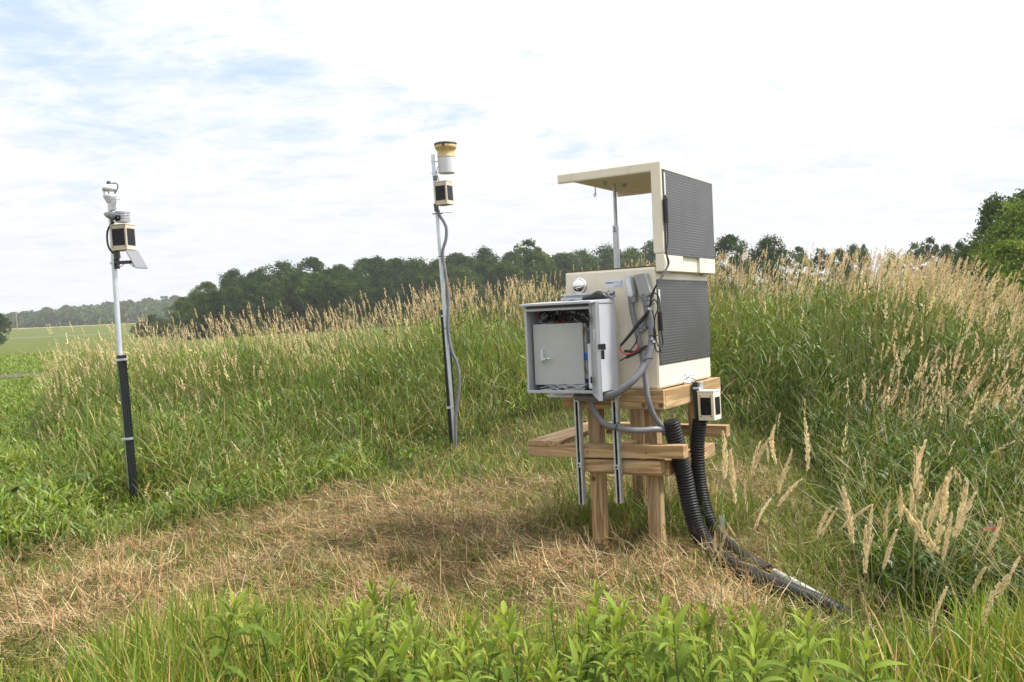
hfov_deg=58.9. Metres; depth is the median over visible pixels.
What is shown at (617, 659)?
leafy plant
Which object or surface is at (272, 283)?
wood tree
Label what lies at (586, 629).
leafy plant
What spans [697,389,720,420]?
sensor box
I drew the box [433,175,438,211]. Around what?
box bracket
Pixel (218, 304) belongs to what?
wood tree
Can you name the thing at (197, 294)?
wood tree
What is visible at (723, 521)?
metal stake
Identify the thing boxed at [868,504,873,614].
seeding grass stalk
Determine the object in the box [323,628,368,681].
leafy plant
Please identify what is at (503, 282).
wood tree
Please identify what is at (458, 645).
leafy plant
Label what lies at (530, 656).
leafy plant
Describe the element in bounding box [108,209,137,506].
weather pole
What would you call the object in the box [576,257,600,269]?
wood tree
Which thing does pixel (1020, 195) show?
tall tree
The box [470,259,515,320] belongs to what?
wood tree
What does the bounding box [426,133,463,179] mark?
rain gauge
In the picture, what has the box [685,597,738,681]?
leafy plant
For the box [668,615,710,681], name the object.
leafy plant
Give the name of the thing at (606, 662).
leafy plant
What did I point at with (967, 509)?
seeding grass stalk
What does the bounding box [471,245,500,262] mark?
wood tree
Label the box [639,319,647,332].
elbow fitting
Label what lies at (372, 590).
leafy plant
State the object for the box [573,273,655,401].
grey conduit
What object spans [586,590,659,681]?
leafy plant
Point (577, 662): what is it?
leafy plant
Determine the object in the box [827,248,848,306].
hedgerow tree
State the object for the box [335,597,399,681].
leafy plant
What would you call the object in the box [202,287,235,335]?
wood tree
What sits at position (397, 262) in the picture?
wood tree
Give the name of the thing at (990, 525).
survey stake
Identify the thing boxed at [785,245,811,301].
hedgerow tree
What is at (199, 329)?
wood tree
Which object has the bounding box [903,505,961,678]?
seeding grass stalk
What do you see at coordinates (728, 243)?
hedgerow tree
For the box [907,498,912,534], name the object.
seeding grass stalk
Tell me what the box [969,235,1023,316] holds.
bushy tree
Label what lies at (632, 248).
wood tree
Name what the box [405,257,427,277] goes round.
wood tree
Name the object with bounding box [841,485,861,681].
seeding grass stalk
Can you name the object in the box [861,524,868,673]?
seeding grass stalk
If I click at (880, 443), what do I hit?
tall grass
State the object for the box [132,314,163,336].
bush
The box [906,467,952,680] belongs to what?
seeding grass stalk
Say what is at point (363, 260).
wood tree
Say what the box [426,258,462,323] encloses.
wood tree
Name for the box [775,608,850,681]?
leafy plant
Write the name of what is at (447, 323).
grey conduit
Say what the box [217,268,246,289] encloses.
wood tree
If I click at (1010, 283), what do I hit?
shrub
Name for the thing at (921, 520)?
seeding grass stalk
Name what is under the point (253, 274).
wood tree
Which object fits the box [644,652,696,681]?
leafy plant
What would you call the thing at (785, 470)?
seeding grass stalk
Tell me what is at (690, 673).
leafy plant
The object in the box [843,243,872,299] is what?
hedgerow tree
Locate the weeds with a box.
[0,345,241,553]
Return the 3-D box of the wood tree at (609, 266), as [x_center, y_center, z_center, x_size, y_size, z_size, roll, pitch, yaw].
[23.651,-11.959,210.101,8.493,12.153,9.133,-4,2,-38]
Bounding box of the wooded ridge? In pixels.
[0,295,200,328]
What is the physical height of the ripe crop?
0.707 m
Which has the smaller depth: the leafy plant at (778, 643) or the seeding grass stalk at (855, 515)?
the leafy plant at (778, 643)
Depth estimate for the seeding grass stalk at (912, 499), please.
4.61 m
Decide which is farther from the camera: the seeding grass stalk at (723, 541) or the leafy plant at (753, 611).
the seeding grass stalk at (723, 541)
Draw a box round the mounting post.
[692,382,702,419]
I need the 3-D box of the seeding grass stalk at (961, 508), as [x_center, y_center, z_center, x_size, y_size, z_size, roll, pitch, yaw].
[1.710,0.992,3.515,0.165,0.912,0.028,-3,1,-4]
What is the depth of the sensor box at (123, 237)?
8.39 m
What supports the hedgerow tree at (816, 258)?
on the ground at (32, 340)
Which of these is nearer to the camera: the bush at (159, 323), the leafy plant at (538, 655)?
the leafy plant at (538, 655)
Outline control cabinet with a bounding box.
[519,298,618,400]
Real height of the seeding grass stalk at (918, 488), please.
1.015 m
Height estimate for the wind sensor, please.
0.283 m
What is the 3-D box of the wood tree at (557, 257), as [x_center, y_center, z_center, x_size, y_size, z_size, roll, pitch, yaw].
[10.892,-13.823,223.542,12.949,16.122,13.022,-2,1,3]
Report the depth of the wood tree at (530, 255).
174.13 m
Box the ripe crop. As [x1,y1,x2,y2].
[0,323,135,329]
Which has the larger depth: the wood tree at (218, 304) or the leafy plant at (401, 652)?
the wood tree at (218, 304)
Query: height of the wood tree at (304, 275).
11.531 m
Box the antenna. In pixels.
[582,291,607,299]
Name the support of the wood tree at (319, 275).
on the ground at (32, 340)
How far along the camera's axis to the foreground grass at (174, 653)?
3.69 m
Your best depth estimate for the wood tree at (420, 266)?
188.05 m
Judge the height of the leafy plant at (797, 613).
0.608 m
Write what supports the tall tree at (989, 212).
on the ground at (32, 340)
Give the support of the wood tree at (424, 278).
on the ground at (32, 340)
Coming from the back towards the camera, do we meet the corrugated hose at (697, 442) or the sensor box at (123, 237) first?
the sensor box at (123, 237)
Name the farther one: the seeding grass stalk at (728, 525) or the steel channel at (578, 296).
the steel channel at (578, 296)
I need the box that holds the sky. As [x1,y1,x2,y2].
[0,0,1023,313]
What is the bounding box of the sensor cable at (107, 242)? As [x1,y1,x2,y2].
[106,221,114,253]
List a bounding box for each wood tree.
[164,298,207,339]
[169,296,197,337]
[174,288,214,337]
[184,290,234,337]
[187,281,217,299]
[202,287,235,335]
[215,285,250,336]
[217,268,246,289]
[222,274,271,329]
[237,272,280,331]
[237,281,282,334]
[239,272,265,287]
[245,260,302,329]
[256,277,290,333]
[267,274,307,331]
[277,273,325,331]
[286,270,354,330]
[288,273,333,330]
[293,257,325,328]
[316,271,363,328]
[317,267,363,328]
[332,263,353,308]
[334,268,372,328]
[342,271,392,328]
[346,255,395,325]
[351,257,377,310]
[363,268,402,327]
[367,257,422,324]
[384,276,418,325]
[390,257,445,324]
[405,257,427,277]
[406,273,441,323]
[418,263,474,321]
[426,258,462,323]
[445,252,481,321]
[445,267,490,320]
[461,256,476,319]
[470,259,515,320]
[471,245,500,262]
[472,257,496,318]
[475,260,522,318]
[485,259,533,320]
[497,258,544,317]
[499,251,521,262]
[507,238,552,310]
[530,260,565,301]
[534,251,558,300]
[548,269,567,301]
[552,252,576,287]
[556,248,598,269]
[556,251,599,289]
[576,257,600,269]
[588,242,629,268]
[593,251,613,268]
[602,264,613,268]
[610,249,653,266]
[620,257,641,267]
[621,246,643,259]
[629,239,655,264]
[645,245,655,261]
[708,258,720,297]
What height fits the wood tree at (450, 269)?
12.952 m
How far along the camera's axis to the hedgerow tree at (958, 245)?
99.58 m
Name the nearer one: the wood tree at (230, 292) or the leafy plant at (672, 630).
the leafy plant at (672, 630)
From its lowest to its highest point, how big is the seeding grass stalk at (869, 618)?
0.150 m
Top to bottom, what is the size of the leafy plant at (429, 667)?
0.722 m
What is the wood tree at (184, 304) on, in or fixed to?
on the ground at (32, 340)
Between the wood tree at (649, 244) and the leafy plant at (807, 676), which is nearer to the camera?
the leafy plant at (807, 676)
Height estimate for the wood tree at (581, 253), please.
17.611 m
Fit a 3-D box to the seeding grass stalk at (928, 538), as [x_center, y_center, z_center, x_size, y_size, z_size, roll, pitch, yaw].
[1.848,1.095,3.923,0.222,0.717,0.027,-3,1,0]
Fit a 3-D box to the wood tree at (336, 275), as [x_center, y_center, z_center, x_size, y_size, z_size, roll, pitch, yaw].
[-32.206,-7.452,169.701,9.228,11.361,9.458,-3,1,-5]
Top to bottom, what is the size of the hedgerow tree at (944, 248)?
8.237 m
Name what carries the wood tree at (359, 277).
on the ground at (32, 340)
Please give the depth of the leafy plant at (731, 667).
2.49 m
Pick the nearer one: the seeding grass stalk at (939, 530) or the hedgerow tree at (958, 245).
the seeding grass stalk at (939, 530)
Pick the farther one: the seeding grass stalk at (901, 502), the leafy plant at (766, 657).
the seeding grass stalk at (901, 502)
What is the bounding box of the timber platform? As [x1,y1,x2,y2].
[528,377,729,549]
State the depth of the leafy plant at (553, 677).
2.40 m
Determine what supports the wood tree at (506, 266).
on the ground at (32, 340)
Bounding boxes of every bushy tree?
[962,194,1023,289]
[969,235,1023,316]
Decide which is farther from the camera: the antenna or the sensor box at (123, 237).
the sensor box at (123, 237)
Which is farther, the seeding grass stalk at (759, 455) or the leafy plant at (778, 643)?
the seeding grass stalk at (759, 455)
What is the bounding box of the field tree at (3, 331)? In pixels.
[0,313,11,344]
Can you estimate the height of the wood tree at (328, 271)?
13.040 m
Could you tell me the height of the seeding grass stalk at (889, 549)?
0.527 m
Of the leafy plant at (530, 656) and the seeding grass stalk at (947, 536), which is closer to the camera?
the leafy plant at (530, 656)
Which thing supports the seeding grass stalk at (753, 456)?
on the ground at (32, 340)
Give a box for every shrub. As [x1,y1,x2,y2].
[946,257,1009,331]
[967,272,1023,338]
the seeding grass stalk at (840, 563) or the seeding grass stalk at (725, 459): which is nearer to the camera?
the seeding grass stalk at (725, 459)
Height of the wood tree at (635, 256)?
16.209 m
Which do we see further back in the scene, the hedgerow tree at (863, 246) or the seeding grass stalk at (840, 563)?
the hedgerow tree at (863, 246)
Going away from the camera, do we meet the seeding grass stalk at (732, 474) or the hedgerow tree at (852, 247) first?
the seeding grass stalk at (732, 474)
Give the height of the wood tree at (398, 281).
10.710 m
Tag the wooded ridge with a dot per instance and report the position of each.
(90, 314)
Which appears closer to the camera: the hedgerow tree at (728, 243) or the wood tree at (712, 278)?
the hedgerow tree at (728, 243)
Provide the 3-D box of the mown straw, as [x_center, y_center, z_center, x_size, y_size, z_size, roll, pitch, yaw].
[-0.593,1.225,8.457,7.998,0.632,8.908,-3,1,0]
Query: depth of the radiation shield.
8.43 m
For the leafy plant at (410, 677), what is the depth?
3.04 m
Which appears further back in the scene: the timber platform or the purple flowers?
the purple flowers
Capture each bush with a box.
[129,322,148,336]
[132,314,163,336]
[150,319,176,336]
[160,316,180,336]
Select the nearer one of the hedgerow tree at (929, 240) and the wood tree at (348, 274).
the hedgerow tree at (929, 240)
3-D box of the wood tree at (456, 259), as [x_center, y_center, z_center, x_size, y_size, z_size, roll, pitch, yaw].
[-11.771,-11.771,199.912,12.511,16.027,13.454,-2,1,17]
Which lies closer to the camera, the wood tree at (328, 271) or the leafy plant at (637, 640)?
the leafy plant at (637, 640)
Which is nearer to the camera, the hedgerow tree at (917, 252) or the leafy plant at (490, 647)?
the leafy plant at (490, 647)
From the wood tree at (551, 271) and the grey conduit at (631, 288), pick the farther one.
the wood tree at (551, 271)
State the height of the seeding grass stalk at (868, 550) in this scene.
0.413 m
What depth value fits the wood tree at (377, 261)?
187.77 m
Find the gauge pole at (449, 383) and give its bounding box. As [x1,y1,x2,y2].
[431,154,457,448]
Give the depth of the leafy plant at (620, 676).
2.61 m
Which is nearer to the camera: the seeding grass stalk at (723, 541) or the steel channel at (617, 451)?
the seeding grass stalk at (723, 541)
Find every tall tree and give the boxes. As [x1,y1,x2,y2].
[950,191,1016,279]
[992,188,1023,226]
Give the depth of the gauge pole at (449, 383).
11.01 m
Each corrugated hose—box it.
[663,418,863,621]
[689,418,773,573]
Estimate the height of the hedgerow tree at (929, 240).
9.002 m
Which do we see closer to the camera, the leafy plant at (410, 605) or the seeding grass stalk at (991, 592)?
the leafy plant at (410, 605)
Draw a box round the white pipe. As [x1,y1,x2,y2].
[771,568,823,594]
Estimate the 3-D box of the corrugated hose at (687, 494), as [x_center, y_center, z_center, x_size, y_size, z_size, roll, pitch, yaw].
[1.400,1.024,5.333,0.286,1.014,1.633,-3,1,-23]
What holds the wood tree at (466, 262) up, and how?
on the ground at (32, 340)
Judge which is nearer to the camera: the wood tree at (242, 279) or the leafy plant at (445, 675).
the leafy plant at (445, 675)
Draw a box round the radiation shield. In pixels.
[114,210,129,222]
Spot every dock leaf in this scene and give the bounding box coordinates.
[4,483,37,494]
[57,473,87,482]
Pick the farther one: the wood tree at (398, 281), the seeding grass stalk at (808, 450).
the wood tree at (398, 281)
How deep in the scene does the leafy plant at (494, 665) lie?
2.87 m
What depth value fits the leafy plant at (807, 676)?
2.21 m
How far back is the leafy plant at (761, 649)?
2.69 m
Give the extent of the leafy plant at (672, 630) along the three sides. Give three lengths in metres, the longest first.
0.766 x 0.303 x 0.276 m
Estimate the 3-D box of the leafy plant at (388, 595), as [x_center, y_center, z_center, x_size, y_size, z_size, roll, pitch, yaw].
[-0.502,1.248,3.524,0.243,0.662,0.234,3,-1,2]
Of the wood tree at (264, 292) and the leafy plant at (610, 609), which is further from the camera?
the wood tree at (264, 292)
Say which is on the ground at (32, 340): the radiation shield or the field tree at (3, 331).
the field tree at (3, 331)
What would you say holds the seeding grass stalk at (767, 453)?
on the ground at (32, 340)
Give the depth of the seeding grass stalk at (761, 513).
5.36 m
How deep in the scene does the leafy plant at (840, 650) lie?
2.79 m
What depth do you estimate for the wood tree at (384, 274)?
176.65 m
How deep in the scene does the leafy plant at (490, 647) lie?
2.80 m
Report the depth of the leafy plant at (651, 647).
2.85 m
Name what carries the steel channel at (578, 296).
attached to the steel channel at (580, 459)
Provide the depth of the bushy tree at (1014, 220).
39.45 m
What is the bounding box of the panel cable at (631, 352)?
[620,195,669,360]
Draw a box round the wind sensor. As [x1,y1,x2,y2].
[102,181,119,210]
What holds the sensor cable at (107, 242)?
attached to the sensor box at (123, 237)
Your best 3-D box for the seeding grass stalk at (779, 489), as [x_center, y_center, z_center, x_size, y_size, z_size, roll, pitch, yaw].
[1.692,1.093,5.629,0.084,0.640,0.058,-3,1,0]
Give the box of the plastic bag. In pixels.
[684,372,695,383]
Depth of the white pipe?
5.12 m
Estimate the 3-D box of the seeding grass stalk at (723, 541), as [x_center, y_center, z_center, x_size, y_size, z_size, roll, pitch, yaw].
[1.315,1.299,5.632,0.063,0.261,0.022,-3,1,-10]
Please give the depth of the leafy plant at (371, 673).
3.00 m
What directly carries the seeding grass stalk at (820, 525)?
on the ground at (32, 340)
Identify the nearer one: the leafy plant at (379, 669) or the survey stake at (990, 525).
the leafy plant at (379, 669)
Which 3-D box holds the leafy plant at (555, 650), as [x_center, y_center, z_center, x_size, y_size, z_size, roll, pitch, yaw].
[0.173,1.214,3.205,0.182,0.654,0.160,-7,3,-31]
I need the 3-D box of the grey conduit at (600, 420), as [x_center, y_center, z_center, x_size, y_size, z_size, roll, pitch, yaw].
[0.778,0.496,5.996,0.575,0.334,0.135,-2,1,6]
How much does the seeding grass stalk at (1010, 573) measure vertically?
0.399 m
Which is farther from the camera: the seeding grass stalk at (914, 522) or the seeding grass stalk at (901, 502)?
the seeding grass stalk at (901, 502)
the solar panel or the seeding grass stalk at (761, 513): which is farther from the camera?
the solar panel
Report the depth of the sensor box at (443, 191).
10.87 m
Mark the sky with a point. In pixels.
(243, 135)
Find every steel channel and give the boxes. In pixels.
[547,391,620,397]
[561,291,615,299]
[569,300,586,504]
[606,290,623,503]
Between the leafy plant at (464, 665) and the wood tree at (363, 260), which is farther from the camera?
the wood tree at (363, 260)
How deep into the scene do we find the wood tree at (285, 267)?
183.71 m
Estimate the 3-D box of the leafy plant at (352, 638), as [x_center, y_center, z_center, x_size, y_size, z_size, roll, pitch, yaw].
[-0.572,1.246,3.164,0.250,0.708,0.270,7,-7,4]
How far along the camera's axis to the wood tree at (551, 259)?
208.59 m
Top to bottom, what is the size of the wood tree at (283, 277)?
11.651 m
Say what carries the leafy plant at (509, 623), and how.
on the ground at (32, 340)
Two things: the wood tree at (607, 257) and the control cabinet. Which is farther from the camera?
the wood tree at (607, 257)
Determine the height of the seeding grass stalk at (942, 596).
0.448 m
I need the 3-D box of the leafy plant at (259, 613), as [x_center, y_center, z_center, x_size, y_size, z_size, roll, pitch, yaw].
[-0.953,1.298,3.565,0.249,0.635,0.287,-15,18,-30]
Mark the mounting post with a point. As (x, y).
(697, 386)
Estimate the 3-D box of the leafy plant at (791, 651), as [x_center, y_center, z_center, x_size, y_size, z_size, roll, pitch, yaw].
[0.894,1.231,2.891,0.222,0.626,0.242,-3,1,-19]
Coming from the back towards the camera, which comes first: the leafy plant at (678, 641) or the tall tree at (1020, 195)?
the tall tree at (1020, 195)
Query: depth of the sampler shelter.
6.24 m
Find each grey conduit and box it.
[437,210,460,448]
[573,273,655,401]
[585,393,665,434]
[624,274,665,429]
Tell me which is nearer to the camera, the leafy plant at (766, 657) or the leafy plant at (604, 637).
the leafy plant at (766, 657)
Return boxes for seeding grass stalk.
[713,531,716,551]
[720,431,727,677]
[721,529,727,547]
[727,522,741,547]
[728,448,744,648]
[743,437,769,612]
[743,482,748,551]
[749,441,760,559]
[750,498,770,563]
[756,448,793,604]
[762,424,805,628]
[766,444,769,559]
[766,478,801,561]
[777,467,789,560]
[799,417,810,640]
[814,505,832,567]
[816,504,871,589]
[816,508,836,556]
[839,558,845,578]
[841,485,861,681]
[858,592,867,616]
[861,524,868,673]
[865,534,873,598]
[865,612,871,632]
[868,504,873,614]
[877,529,897,631]
[882,500,890,572]
[896,485,904,547]
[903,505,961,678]
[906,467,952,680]
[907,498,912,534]
[909,481,922,615]
[912,446,921,648]
[912,513,964,635]
[913,439,926,671]
[915,512,924,542]
[924,477,948,681]
[924,586,947,647]
[931,512,952,647]
[934,479,968,673]
[942,492,976,673]
[964,567,985,610]
[975,574,1009,679]
[981,517,1003,560]
[994,556,1020,614]
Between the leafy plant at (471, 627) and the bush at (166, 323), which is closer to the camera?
the leafy plant at (471, 627)
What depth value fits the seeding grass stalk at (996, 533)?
4.73 m
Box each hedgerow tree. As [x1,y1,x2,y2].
[714,234,762,308]
[736,234,792,308]
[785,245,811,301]
[808,248,834,302]
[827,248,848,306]
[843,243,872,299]
[860,244,870,286]
[880,253,902,293]
[902,242,927,300]
[920,236,945,299]
[934,244,956,295]
[938,239,965,282]
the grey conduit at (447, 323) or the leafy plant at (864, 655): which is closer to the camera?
the leafy plant at (864, 655)
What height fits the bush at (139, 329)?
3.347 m
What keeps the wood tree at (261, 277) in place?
on the ground at (32, 340)
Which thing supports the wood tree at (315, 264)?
on the ground at (32, 340)
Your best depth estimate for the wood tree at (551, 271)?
197.56 m
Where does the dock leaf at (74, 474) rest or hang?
on the weeds
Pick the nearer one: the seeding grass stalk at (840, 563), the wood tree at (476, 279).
the seeding grass stalk at (840, 563)
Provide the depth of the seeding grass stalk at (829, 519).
5.63 m
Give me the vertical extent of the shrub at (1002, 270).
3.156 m
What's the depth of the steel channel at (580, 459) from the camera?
6.20 m
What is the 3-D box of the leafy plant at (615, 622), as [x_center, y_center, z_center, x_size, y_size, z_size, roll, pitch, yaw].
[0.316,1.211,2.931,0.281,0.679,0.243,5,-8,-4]
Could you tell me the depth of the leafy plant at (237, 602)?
3.39 m
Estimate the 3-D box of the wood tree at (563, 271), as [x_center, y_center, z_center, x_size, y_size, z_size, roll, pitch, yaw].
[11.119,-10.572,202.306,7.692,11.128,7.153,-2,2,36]
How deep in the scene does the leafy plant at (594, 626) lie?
2.95 m
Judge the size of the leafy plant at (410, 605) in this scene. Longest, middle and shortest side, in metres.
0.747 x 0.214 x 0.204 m
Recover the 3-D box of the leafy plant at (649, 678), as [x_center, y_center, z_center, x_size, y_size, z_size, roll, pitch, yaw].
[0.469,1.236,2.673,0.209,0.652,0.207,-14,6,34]
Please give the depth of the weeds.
8.23 m
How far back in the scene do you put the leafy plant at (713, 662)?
2.37 m
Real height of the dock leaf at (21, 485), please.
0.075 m
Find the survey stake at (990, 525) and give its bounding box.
[982,521,996,544]
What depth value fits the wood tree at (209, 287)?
176.24 m
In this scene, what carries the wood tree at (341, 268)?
on the ground at (32, 340)
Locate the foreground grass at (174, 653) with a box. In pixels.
[0,562,1023,681]
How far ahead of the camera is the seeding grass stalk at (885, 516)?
5.04 m
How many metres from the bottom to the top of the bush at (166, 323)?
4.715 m
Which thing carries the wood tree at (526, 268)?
on the ground at (32, 340)
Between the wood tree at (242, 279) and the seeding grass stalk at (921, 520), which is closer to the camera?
the seeding grass stalk at (921, 520)
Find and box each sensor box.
[109,223,136,251]
[433,180,453,205]
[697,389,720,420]
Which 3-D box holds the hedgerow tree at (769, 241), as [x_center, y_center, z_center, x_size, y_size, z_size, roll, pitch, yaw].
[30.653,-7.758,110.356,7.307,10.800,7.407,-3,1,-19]
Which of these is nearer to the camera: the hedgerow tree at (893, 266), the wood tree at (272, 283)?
the hedgerow tree at (893, 266)
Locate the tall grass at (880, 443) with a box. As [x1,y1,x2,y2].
[0,257,1023,648]
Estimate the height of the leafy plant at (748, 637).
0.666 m
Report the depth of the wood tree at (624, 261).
211.02 m
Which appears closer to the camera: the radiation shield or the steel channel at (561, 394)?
the steel channel at (561, 394)
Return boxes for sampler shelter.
[557,161,714,388]
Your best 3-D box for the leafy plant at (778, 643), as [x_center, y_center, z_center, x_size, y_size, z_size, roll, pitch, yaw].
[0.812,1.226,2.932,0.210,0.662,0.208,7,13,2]
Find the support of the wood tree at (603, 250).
on the ground at (32, 340)
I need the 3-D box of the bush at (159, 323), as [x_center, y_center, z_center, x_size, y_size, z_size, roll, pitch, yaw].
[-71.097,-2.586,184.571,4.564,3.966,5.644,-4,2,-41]
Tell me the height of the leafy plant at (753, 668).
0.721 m
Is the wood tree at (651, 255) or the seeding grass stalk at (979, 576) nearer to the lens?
the seeding grass stalk at (979, 576)
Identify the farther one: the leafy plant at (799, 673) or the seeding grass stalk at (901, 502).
the seeding grass stalk at (901, 502)
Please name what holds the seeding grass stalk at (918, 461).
on the ground at (32, 340)
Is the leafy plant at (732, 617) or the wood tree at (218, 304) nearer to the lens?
the leafy plant at (732, 617)
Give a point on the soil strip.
(11, 376)
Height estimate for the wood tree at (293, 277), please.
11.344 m
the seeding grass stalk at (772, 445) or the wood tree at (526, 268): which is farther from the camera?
the wood tree at (526, 268)
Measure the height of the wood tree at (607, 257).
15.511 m
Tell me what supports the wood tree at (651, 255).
on the ground at (32, 340)
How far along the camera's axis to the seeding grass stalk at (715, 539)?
5.63 m
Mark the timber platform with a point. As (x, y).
(648, 457)
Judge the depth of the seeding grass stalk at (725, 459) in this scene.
3.84 m
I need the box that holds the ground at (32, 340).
[0,288,1017,681]
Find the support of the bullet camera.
attached to the weather pole at (128, 438)
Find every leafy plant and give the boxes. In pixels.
[191,586,264,681]
[229,597,299,681]
[319,595,381,681]
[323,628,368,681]
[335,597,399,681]
[336,621,395,681]
[349,647,400,681]
[355,574,413,679]
[360,574,412,681]
[367,624,429,681]
[386,613,442,681]
[389,579,439,681]
[418,649,453,681]
[433,653,461,680]
[439,627,487,681]
[440,605,502,681]
[447,639,495,681]
[468,620,512,681]
[471,647,518,681]
[476,600,553,681]
[495,637,545,681]
[515,638,554,681]
[529,595,572,681]
[541,651,577,681]
[552,604,610,681]
[559,576,625,681]
[560,635,600,681]
[569,607,639,681]
[576,610,642,681]
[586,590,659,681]
[587,630,617,681]
[599,592,636,681]
[604,631,633,681]
[607,662,623,681]
[621,601,657,681]
[633,653,668,681]
[634,602,708,681]
[639,592,688,681]
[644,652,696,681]
[660,605,699,681]
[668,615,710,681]
[675,623,707,681]
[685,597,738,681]
[685,630,730,681]
[711,641,747,681]
[715,599,771,681]
[723,613,789,681]
[731,621,794,680]
[736,632,784,681]
[736,643,786,681]
[737,600,785,671]
[745,644,788,681]
[758,630,791,680]
[770,607,819,681]
[772,630,833,681]
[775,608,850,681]
[776,628,819,681]
[785,663,817,681]
[810,625,906,681]
[826,623,858,680]
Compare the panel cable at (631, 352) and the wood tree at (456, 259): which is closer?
the panel cable at (631, 352)
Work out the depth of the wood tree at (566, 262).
209.12 m
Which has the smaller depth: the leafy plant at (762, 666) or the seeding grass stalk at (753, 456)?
the leafy plant at (762, 666)
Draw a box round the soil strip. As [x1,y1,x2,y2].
[0,373,76,377]
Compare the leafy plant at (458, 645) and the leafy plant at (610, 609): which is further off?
the leafy plant at (610, 609)
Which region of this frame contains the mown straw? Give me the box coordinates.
[0,406,904,678]
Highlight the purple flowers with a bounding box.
[71,270,1015,385]
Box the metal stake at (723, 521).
[719,515,724,531]
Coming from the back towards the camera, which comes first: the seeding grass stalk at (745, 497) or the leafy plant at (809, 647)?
the seeding grass stalk at (745, 497)
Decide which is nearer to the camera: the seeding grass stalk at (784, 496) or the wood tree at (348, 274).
the seeding grass stalk at (784, 496)
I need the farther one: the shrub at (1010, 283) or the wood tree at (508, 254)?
the wood tree at (508, 254)
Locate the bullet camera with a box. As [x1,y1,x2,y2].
[104,212,120,222]
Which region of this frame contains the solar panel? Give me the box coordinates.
[114,250,147,268]

